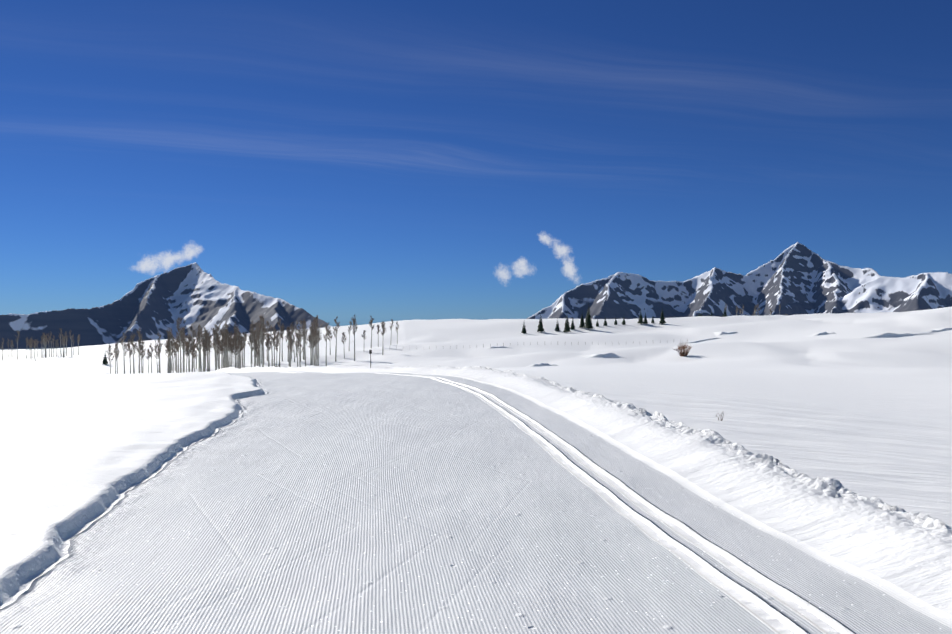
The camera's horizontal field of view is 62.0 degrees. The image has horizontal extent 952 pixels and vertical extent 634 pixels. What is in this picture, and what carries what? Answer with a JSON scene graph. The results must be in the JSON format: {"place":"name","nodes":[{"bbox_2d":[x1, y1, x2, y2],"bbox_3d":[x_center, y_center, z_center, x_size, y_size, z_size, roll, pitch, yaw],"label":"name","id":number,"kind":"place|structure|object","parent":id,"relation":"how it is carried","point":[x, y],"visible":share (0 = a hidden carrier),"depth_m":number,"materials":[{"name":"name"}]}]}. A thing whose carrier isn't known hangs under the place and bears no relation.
{"place":"outdoors","nodes":[
{"label":"outdoors","id":0,"kind":"place"},
{"bbox_2d":[0,262,331,348],"bbox_3d":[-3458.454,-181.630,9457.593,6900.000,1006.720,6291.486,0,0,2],"label":"mountain","id":1,"kind":"structure","parent":0,"point":[188,295],"depth_m":8454.47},
{"bbox_2d":[0,307,951,633],"bbox_3d":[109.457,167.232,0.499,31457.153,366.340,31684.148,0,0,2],"label":"snow ground","id":2,"kind":"structure","parent":0,"point":[852,399],"depth_m":116.22,"materials":[{"name":"snow"}]},
{"bbox_2d":[15,331,19,359],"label":"aspen tree","id":3,"kind":"object","parent":2,"relation":"on","point":[18,333],"visible":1,"depth_m":402.03,"materials":[{"name":"grey plant"}]},
{"bbox_2d":[58,328,61,356],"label":"aspen tree","id":4,"kind":"object","parent":2,"relation":"on","point":[59,335],"visible":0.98,"depth_m":395.92,"materials":[{"name":"grey plant"}]},
{"bbox_2d":[102,352,107,364],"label":"spruce tree","id":5,"kind":"object","parent":2,"relation":"on","point":[105,361],"visible":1,"depth_m":304.05,"materials":[{"name":"green plant"}]},
{"bbox_2d":[105,345,113,373],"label":"aspen tree","id":6,"kind":"object","parent":2,"relation":"on","point":[110,353],"visible":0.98,"depth_m":144.92,"materials":[{"name":"grey plant"}]},
{"bbox_2d":[114,342,119,373],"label":"aspen tree","id":7,"kind":"object","parent":2,"relation":"on","point":[117,351],"visible":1,"depth_m":148.06,"materials":[{"name":"grey plant"}]},
{"bbox_2d":[120,332,127,373],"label":"aspen tree","id":8,"kind":"object","parent":2,"relation":"on","point":[124,345],"visible":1,"depth_m":142.87,"materials":[{"name":"grey plant"}]},
{"bbox_2d":[126,339,131,373],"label":"aspen tree","id":9,"kind":"object","parent":2,"relation":"on","point":[128,348],"visible":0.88,"depth_m":168.64,"materials":[{"name":"grey plant"}]},
{"bbox_2d":[129,333,137,373],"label":"aspen tree","id":10,"kind":"object","parent":2,"relation":"on","point":[132,344],"visible":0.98,"depth_m":148.94,"materials":[{"name":"grey plant"}]},
{"bbox_2d":[135,326,145,372],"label":"aspen tree","id":11,"kind":"object","parent":2,"relation":"on","point":[140,338],"visible":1,"depth_m":145.00,"materials":[{"name":"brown plant"}]},
{"bbox_2d":[137,345,144,372],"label":"aspen tree","id":12,"kind":"object","parent":2,"relation":"on","point":[141,354],"visible":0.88,"depth_m":147.49,"materials":[{"name":"grey plant"}]},
{"bbox_2d":[146,349,150,372],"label":"aspen tree","id":13,"kind":"object","parent":2,"relation":"on","point":[148,358],"visible":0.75,"depth_m":226.98,"materials":[{"name":"grey plant"}]},
{"bbox_2d":[147,343,153,372],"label":"aspen tree","id":14,"kind":"object","parent":2,"relation":"on","point":[151,347],"visible":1,"depth_m":201.62,"materials":[{"name":"grey plant"}]},
{"bbox_2d":[154,343,158,372],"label":"aspen tree","id":15,"kind":"object","parent":2,"relation":"on","point":[155,349],"visible":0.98,"depth_m":198.14,"materials":[{"name":"grey plant"}]},
{"bbox_2d":[155,332,162,372],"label":"aspen tree","id":16,"kind":"object","parent":2,"relation":"on","point":[160,343],"visible":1,"depth_m":152.64,"materials":[{"name":"grey plant"}]},
{"bbox_2d":[164,327,170,367],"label":"aspen tree","id":17,"kind":"object","parent":2,"relation":"on","point":[165,346],"visible":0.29,"depth_m":201.82,"materials":[{"name":"brown plant"}]},
{"bbox_2d":[165,335,171,372],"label":"aspen tree","id":18,"kind":"object","parent":2,"relation":"on","point":[168,352],"visible":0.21,"depth_m":184.79,"materials":[{"name":"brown plant"}]},
{"bbox_2d":[165,342,172,372],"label":"aspen tree","id":19,"kind":"object","parent":2,"relation":"on","point":[167,351],"visible":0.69,"depth_m":181.57,"materials":[{"name":"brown plant"}]},
{"bbox_2d":[167,335,174,369],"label":"aspen tree","id":20,"kind":"object","parent":2,"relation":"on","point":[172,353],"visible":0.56,"depth_m":226.38,"materials":[{"name":"grey plant"}]},
{"bbox_2d":[167,328,178,372],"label":"aspen tree","id":21,"kind":"object","parent":2,"relation":"on","point":[170,337],"visible":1,"depth_m":149.97,"materials":[{"name":"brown plant"}]},
{"bbox_2d":[171,344,175,372],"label":"aspen tree","id":22,"kind":"object","parent":2,"relation":"on","point":[174,352],"visible":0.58,"depth_m":199.57,"materials":[{"name":"grey plant"}]},
{"bbox_2d":[174,334,179,372],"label":"aspen tree","id":23,"kind":"object","parent":2,"relation":"on","point":[176,336],"visible":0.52,"depth_m":192.26,"materials":[{"name":"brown plant"}]},
{"bbox_2d":[175,336,179,372],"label":"aspen tree","id":24,"kind":"object","parent":2,"relation":"on","point":[176,348],"visible":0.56,"depth_m":175.00,"materials":[{"name":"grey plant"}]},
{"bbox_2d":[176,316,185,372],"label":"aspen tree","id":25,"kind":"object","parent":2,"relation":"on","point":[179,328],"visible":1,"depth_m":149.63,"materials":[{"name":"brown plant"}]},
{"bbox_2d":[178,328,187,372],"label":"aspen tree","id":26,"kind":"object","parent":2,"relation":"on","point":[183,329],"visible":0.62,"depth_m":152.46,"materials":[{"name":"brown plant"}]},
{"bbox_2d":[181,336,187,371],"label":"aspen tree","id":27,"kind":"object","parent":2,"relation":"on","point":[184,352],"visible":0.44,"depth_m":164.88,"materials":[{"name":"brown plant"}]},
{"bbox_2d":[186,337,193,371],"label":"aspen tree","id":28,"kind":"object","parent":2,"relation":"on","point":[189,347],"visible":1,"depth_m":149.81,"materials":[{"name":"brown plant"}]},
{"bbox_2d":[187,322,196,371],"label":"aspen tree","id":29,"kind":"object","parent":2,"relation":"on","point":[194,332],"visible":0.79,"depth_m":173.92,"materials":[{"name":"brown plant"}]},
{"bbox_2d":[190,342,195,371],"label":"aspen tree","id":30,"kind":"object","parent":2,"relation":"on","point":[194,346],"visible":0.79,"depth_m":156.19,"materials":[{"name":"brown plant"}]},
{"bbox_2d":[191,345,197,371],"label":"aspen tree","id":31,"kind":"object","parent":2,"relation":"on","point":[194,357],"visible":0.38,"depth_m":160.38,"materials":[{"name":"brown plant"}]},
{"bbox_2d":[195,336,199,368],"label":"aspen tree","id":32,"kind":"object","parent":2,"relation":"on","point":[195,350],"visible":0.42,"depth_m":219.26,"materials":[{"name":"grey plant"}]},
{"bbox_2d":[197,324,203,371],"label":"aspen tree","id":33,"kind":"object","parent":2,"relation":"on","point":[200,347],"visible":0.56,"depth_m":177.54,"materials":[{"name":"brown plant"}]},
{"bbox_2d":[196,329,206,371],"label":"aspen tree","id":34,"kind":"object","parent":2,"relation":"on","point":[199,335],"visible":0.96,"depth_m":165.48,"materials":[{"name":"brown plant"}]},
{"bbox_2d":[200,327,207,371],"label":"aspen tree","id":35,"kind":"object","parent":2,"relation":"on","point":[202,334],"visible":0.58,"depth_m":187.14,"materials":[{"name":"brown plant"}]},
{"bbox_2d":[202,341,206,371],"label":"aspen tree","id":36,"kind":"object","parent":2,"relation":"on","point":[203,349],"visible":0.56,"depth_m":185.14,"materials":[{"name":"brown plant"}]},
{"bbox_2d":[204,331,211,371],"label":"aspen tree","id":37,"kind":"object","parent":2,"relation":"on","point":[208,342],"visible":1,"depth_m":168.83,"materials":[{"name":"brown plant"}]},
{"bbox_2d":[208,334,213,371],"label":"aspen tree","id":38,"kind":"object","parent":2,"relation":"on","point":[209,351],"visible":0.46,"depth_m":175.99,"materials":[{"name":"grey plant"}]},
{"bbox_2d":[211,325,218,369],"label":"aspen tree","id":39,"kind":"object","parent":2,"relation":"on","point":[215,335],"visible":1,"depth_m":144.00,"materials":[{"name":"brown plant"}]},
{"bbox_2d":[216,340,223,368],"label":"aspen tree","id":40,"kind":"object","parent":2,"relation":"on","point":[219,347],"visible":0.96,"depth_m":146.02,"materials":[{"name":"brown plant"}]},
{"bbox_2d":[220,338,224,368],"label":"aspen tree","id":41,"kind":"object","parent":2,"relation":"on","point":[222,341],"visible":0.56,"depth_m":154.14,"materials":[{"name":"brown plant"}]},
{"bbox_2d":[221,328,225,365],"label":"aspen tree","id":42,"kind":"object","parent":2,"relation":"on","point":[223,343],"visible":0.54,"depth_m":184.66,"materials":[{"name":"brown plant"}]},
{"bbox_2d":[222,334,226,367],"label":"aspen tree","id":43,"kind":"object","parent":2,"relation":"on","point":[225,335],"visible":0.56,"depth_m":157.44,"materials":[{"name":"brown plant"}]},
{"bbox_2d":[224,331,230,367],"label":"aspen tree","id":44,"kind":"object","parent":2,"relation":"on","point":[228,342],"visible":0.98,"depth_m":145.32,"materials":[{"name":"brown plant"}]},
{"bbox_2d":[226,332,232,366],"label":"aspen tree","id":45,"kind":"object","parent":2,"relation":"on","point":[229,349],"visible":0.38,"depth_m":175.43,"materials":[{"name":"grey plant"}]},
{"bbox_2d":[229,337,238,366],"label":"aspen tree","id":46,"kind":"object","parent":2,"relation":"on","point":[234,344],"visible":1,"depth_m":143.79,"materials":[{"name":"brown plant"}]},
{"bbox_2d":[234,332,240,367],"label":"aspen tree","id":47,"kind":"object","parent":2,"relation":"on","point":[237,341],"visible":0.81,"depth_m":151.33,"materials":[{"name":"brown plant"}]},
{"bbox_2d":[234,325,242,368],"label":"aspen tree","id":48,"kind":"object","parent":2,"relation":"on","point":[237,328],"visible":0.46,"depth_m":192.75,"materials":[{"name":"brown plant"}]},
{"bbox_2d":[235,334,242,368],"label":"aspen tree","id":49,"kind":"object","parent":2,"relation":"on","point":[240,337],"visible":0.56,"depth_m":170.88,"materials":[{"name":"brown plant"}]},
{"bbox_2d":[241,334,244,366],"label":"aspen tree","id":50,"kind":"object","parent":2,"relation":"on","point":[242,350],"visible":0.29,"depth_m":204.85,"materials":[{"name":"grey plant"}]},
{"bbox_2d":[241,333,245,366],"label":"aspen tree","id":51,"kind":"object","parent":2,"relation":"on","point":[244,340],"visible":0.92,"depth_m":196.85,"materials":[{"name":"grey plant"}]},
{"bbox_2d":[246,330,254,366],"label":"aspen tree","id":52,"kind":"object","parent":2,"relation":"on","point":[250,339],"visible":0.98,"depth_m":147.13,"materials":[{"name":"grey plant"}]},
{"bbox_2d":[252,331,257,366],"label":"aspen tree","id":53,"kind":"object","parent":2,"relation":"on","point":[254,346],"visible":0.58,"depth_m":160.60,"materials":[{"name":"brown plant"}]},
{"bbox_2d":[250,323,259,366],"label":"aspen tree","id":54,"kind":"object","parent":2,"relation":"on","point":[255,324],"visible":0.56,"depth_m":180.23,"materials":[{"name":"grey plant"}]},
{"bbox_2d":[252,328,261,365],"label":"aspen tree","id":55,"kind":"object","parent":2,"relation":"on","point":[257,336],"visible":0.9,"depth_m":143.23,"materials":[{"name":"grey plant"}]},
{"bbox_2d":[255,344,259,357],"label":"aspen tree","id":56,"kind":"object","parent":2,"relation":"on","point":[257,352],"visible":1,"depth_m":141.69,"materials":[{"name":"grey plant"}]},
{"bbox_2d":[256,315,264,366],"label":"aspen tree","id":57,"kind":"object","parent":2,"relation":"on","point":[261,328],"visible":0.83,"depth_m":169.25,"materials":[{"name":"grey plant"}]},
{"bbox_2d":[259,326,266,366],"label":"aspen tree","id":58,"kind":"object","parent":2,"relation":"on","point":[263,339],"visible":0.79,"depth_m":184.39,"materials":[{"name":"grey plant"}]},
{"bbox_2d":[265,321,269,360],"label":"aspen tree","id":59,"kind":"object","parent":2,"relation":"on","point":[268,324],"visible":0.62,"depth_m":233.46,"materials":[{"name":"grey plant"}]},
{"bbox_2d":[265,335,271,366],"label":"aspen tree","id":60,"kind":"object","parent":2,"relation":"on","point":[267,342],"visible":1,"depth_m":185.49,"materials":[{"name":"grey plant"}]},
{"bbox_2d":[268,325,275,365],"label":"aspen tree","id":61,"kind":"object","parent":2,"relation":"on","point":[272,339],"visible":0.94,"depth_m":187.01,"materials":[{"name":"grey plant"}]},
{"bbox_2d":[273,329,276,364],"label":"aspen tree","id":62,"kind":"object","parent":2,"relation":"on","point":[274,348],"visible":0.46,"depth_m":204.12,"materials":[{"name":"grey plant"}]},
{"bbox_2d":[275,337,278,365],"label":"aspen tree","id":63,"kind":"object","parent":2,"relation":"on","point":[276,349],"visible":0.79,"depth_m":184.95,"materials":[{"name":"grey plant"}]},
{"bbox_2d":[275,319,283,366],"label":"aspen tree","id":64,"kind":"object","parent":2,"relation":"on","point":[281,331],"visible":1,"depth_m":172.72,"materials":[{"name":"grey plant"}]},
{"bbox_2d":[280,323,284,360],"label":"aspen tree","id":65,"kind":"object","parent":2,"relation":"on","point":[282,336],"visible":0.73,"depth_m":218.03,"materials":[{"name":"grey plant"}]},
{"bbox_2d":[285,326,290,361],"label":"aspen tree","id":66,"kind":"object","parent":2,"relation":"on","point":[288,342],"visible":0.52,"depth_m":215.17,"materials":[{"name":"grey plant"}]},
{"bbox_2d":[286,326,291,366],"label":"aspen tree","id":67,"kind":"object","parent":2,"relation":"on","point":[288,330],"visible":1,"depth_m":158.60,"materials":[{"name":"grey plant"}]},
{"bbox_2d":[288,340,294,366],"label":"aspen tree","id":68,"kind":"object","parent":2,"relation":"on","point":[291,344],"visible":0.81,"depth_m":178.82,"materials":[{"name":"grey plant"}]},
{"bbox_2d":[289,325,295,361],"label":"aspen tree","id":69,"kind":"object","parent":2,"relation":"on","point":[292,327],"visible":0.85,"depth_m":213.91,"materials":[{"name":"grey plant"}]},
{"bbox_2d":[293,320,298,356],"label":"aspen tree","id":70,"kind":"object","parent":2,"relation":"on","point":[295,328],"visible":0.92,"depth_m":236.35,"materials":[{"name":"grey plant"}]},
{"bbox_2d":[294,330,301,366],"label":"aspen tree","id":71,"kind":"object","parent":2,"relation":"on","point":[297,335],"visible":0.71,"depth_m":194.00,"materials":[{"name":"grey plant"}]},
{"bbox_2d":[296,337,302,366],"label":"aspen tree","id":72,"kind":"object","parent":2,"relation":"on","point":[299,342],"visible":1,"depth_m":143.48,"materials":[{"name":"grey plant"}]},
{"bbox_2d":[297,320,303,361],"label":"aspen tree","id":73,"kind":"object","parent":2,"relation":"on","point":[300,323],"visible":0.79,"depth_m":212.59,"materials":[{"name":"grey plant"}]},
{"bbox_2d":[301,319,306,359],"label":"aspen tree","id":74,"kind":"object","parent":2,"relation":"on","point":[305,336],"visible":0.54,"depth_m":218.11,"materials":[{"name":"grey plant"}]},
{"bbox_2d":[301,329,306,355],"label":"aspen tree","id":75,"kind":"object","parent":2,"relation":"on","point":[303,341],"visible":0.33,"depth_m":221.41,"materials":[{"name":"grey plant"}]},
{"bbox_2d":[302,321,307,365],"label":"aspen tree","id":76,"kind":"object","parent":2,"relation":"on","point":[304,332],"visible":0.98,"depth_m":159.09,"materials":[{"name":"grey plant"}]},
{"bbox_2d":[308,323,314,365],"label":"aspen tree","id":77,"kind":"object","parent":2,"relation":"on","point":[311,327],"visible":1,"depth_m":151.04,"materials":[{"name":"grey plant"}]},
{"bbox_2d":[308,319,319,364],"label":"aspen tree","id":78,"kind":"object","parent":2,"relation":"on","point":[312,324],"visible":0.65,"depth_m":155.09,"materials":[{"name":"grey plant"}]},
{"bbox_2d":[313,329,318,365],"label":"aspen tree","id":79,"kind":"object","parent":2,"relation":"on","point":[315,344],"visible":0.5,"depth_m":176.88,"materials":[{"name":"grey plant"}]},
{"bbox_2d":[314,318,319,365],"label":"aspen tree","id":80,"kind":"object","parent":2,"relation":"on","point":[315,320],"visible":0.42,"depth_m":187.66,"materials":[{"name":"grey plant"}]},
{"bbox_2d":[314,315,321,365],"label":"aspen tree","id":81,"kind":"object","parent":2,"relation":"on","point":[317,342],"visible":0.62,"depth_m":190.11,"materials":[{"name":"grey plant"}]},
{"bbox_2d":[324,323,330,365],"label":"aspen tree","id":82,"kind":"object","parent":2,"relation":"on","point":[326,328],"visible":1,"depth_m":206.27,"materials":[{"name":"grey plant"}]},
{"bbox_2d":[333,316,339,360],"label":"aspen tree","id":83,"kind":"object","parent":2,"relation":"on","point":[334,329],"visible":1,"depth_m":216.25,"materials":[{"name":"grey plant"}]},
{"bbox_2d":[341,332,346,357],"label":"aspen tree","id":84,"kind":"object","parent":2,"relation":"on","point":[343,341],"visible":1,"depth_m":223.13,"materials":[{"name":"grey plant"}]},
{"bbox_2d":[347,321,352,350],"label":"aspen tree","id":85,"kind":"object","parent":2,"relation":"on","point":[349,330],"visible":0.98,"depth_m":241.32,"materials":[{"name":"grey plant"}]},
{"bbox_2d":[351,315,357,360],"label":"aspen tree","id":86,"kind":"object","parent":2,"relation":"on","point":[354,326],"visible":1,"depth_m":212.85,"materials":[{"name":"grey plant"}]},
{"bbox_2d":[369,316,373,347],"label":"aspen tree","id":87,"kind":"object","parent":2,"relation":"on","point":[371,326],"visible":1,"depth_m":246.98,"materials":[{"name":"grey plant"}]},
{"bbox_2d":[380,321,385,354],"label":"aspen tree","id":88,"kind":"object","parent":2,"relation":"on","point":[383,326],"visible":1,"depth_m":226.91,"materials":[{"name":"grey plant"}]},
{"bbox_2d":[0,365,951,633],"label":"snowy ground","id":89,"kind":"structure","parent":2,"relation":"on","point":[406,499],"depth_m":6.46,"materials":[{"name":"snow"}]},
{"bbox_2d":[485,346,511,348],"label":"snow drift","id":90,"kind":"object","parent":2,"relation":"on","point":[496,347],"visible":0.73,"depth_m":239.62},
{"bbox_2d":[537,315,543,331],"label":"spruce tree","id":91,"kind":"object","parent":2,"relation":"on","point":[540,327],"visible":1,"depth_m":369.77,"materials":[{"name":"green plant"}]},
{"bbox_2d":[527,363,557,366],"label":"snow drift","id":92,"kind":"object","parent":2,"relation":"on","point":[540,364],"visible":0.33,"depth_m":124.43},
{"bbox_2d":[554,318,559,330],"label":"spruce tree","id":93,"kind":"object","parent":2,"relation":"on","point":[557,328],"visible":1,"depth_m":374.66,"materials":[{"name":"green plant"}]},
{"bbox_2d":[563,315,570,331],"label":"spruce tree","id":94,"kind":"object","parent":2,"relation":"on","point":[567,328],"visible":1,"depth_m":370.34,"materials":[{"name":"green plant"}]},
{"bbox_2d":[578,314,584,327],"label":"spruce tree","id":95,"kind":"object","parent":2,"relation":"on","point":[582,325],"visible":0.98,"depth_m":387.45,"materials":[{"name":"green plant"}]},
{"bbox_2d":[584,303,594,329],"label":"spruce tree","id":96,"kind":"object","parent":2,"relation":"on","point":[588,323],"visible":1,"depth_m":383.18,"materials":[{"name":"green plant"}]},
{"bbox_2d":[582,352,626,358],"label":"snow drift","id":97,"kind":"object","parent":2,"relation":"on","point":[604,355],"visible":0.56,"depth_m":169.02,"materials":[{"name":"snow"}]},
{"bbox_2d":[637,311,643,323],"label":"spruce tree","id":98,"kind":"object","parent":2,"relation":"on","point":[640,321],"visible":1,"depth_m":407.97,"materials":[{"name":"green plant"}]},
{"bbox_2d":[659,308,665,323],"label":"spruce tree","id":99,"kind":"object","parent":2,"relation":"on","point":[662,320],"visible":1,"depth_m":407.55,"materials":[{"name":"green plant"}]},
{"bbox_2d":[674,342,692,355],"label":"willow bush","id":100,"kind":"object","parent":2,"relation":"on","point":[684,349],"visible":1,"depth_m":169.13,"materials":[{"name":"plant"}]},
{"bbox_2d":[680,337,719,342],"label":"snow drift","id":101,"kind":"object","parent":2,"relation":"on","point":[695,341],"visible":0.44,"depth_m":274.46,"materials":[{"name":"snow"}]},
{"bbox_2d":[709,331,737,335],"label":"snow drift","id":102,"kind":"object","parent":2,"relation":"on","point":[719,333],"visible":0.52,"depth_m":286.16,"materials":[{"name":"snow"}]},
{"bbox_2d":[808,332,835,335],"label":"snow drift","id":103,"kind":"object","parent":2,"relation":"on","point":[821,333],"visible":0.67,"depth_m":255.61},
{"bbox_2d":[860,332,933,337],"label":"snow drift","id":104,"kind":"object","parent":2,"relation":"on","point":[887,335],"visible":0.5,"depth_m":218.61,"materials":[{"name":"snow"}]},
{"bbox_2d":[917,327,951,332],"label":"snow drift","id":105,"kind":"object","parent":2,"relation":"on","point":[938,330],"visible":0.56,"depth_m":248.57,"materials":[{"name":"snow"}]},
{"bbox_2d":[0,0,951,326],"label":"sky","id":106,"kind":"structure","parent":0,"point":[383,160],"materials":[{"name":"blue"}]},
{"bbox_2d":[527,242,951,318],"bbox_3d":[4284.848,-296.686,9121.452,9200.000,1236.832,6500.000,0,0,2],"label":"mountain","id":107,"kind":"structure","parent":0,"point":[797,278],"depth_m":8525.73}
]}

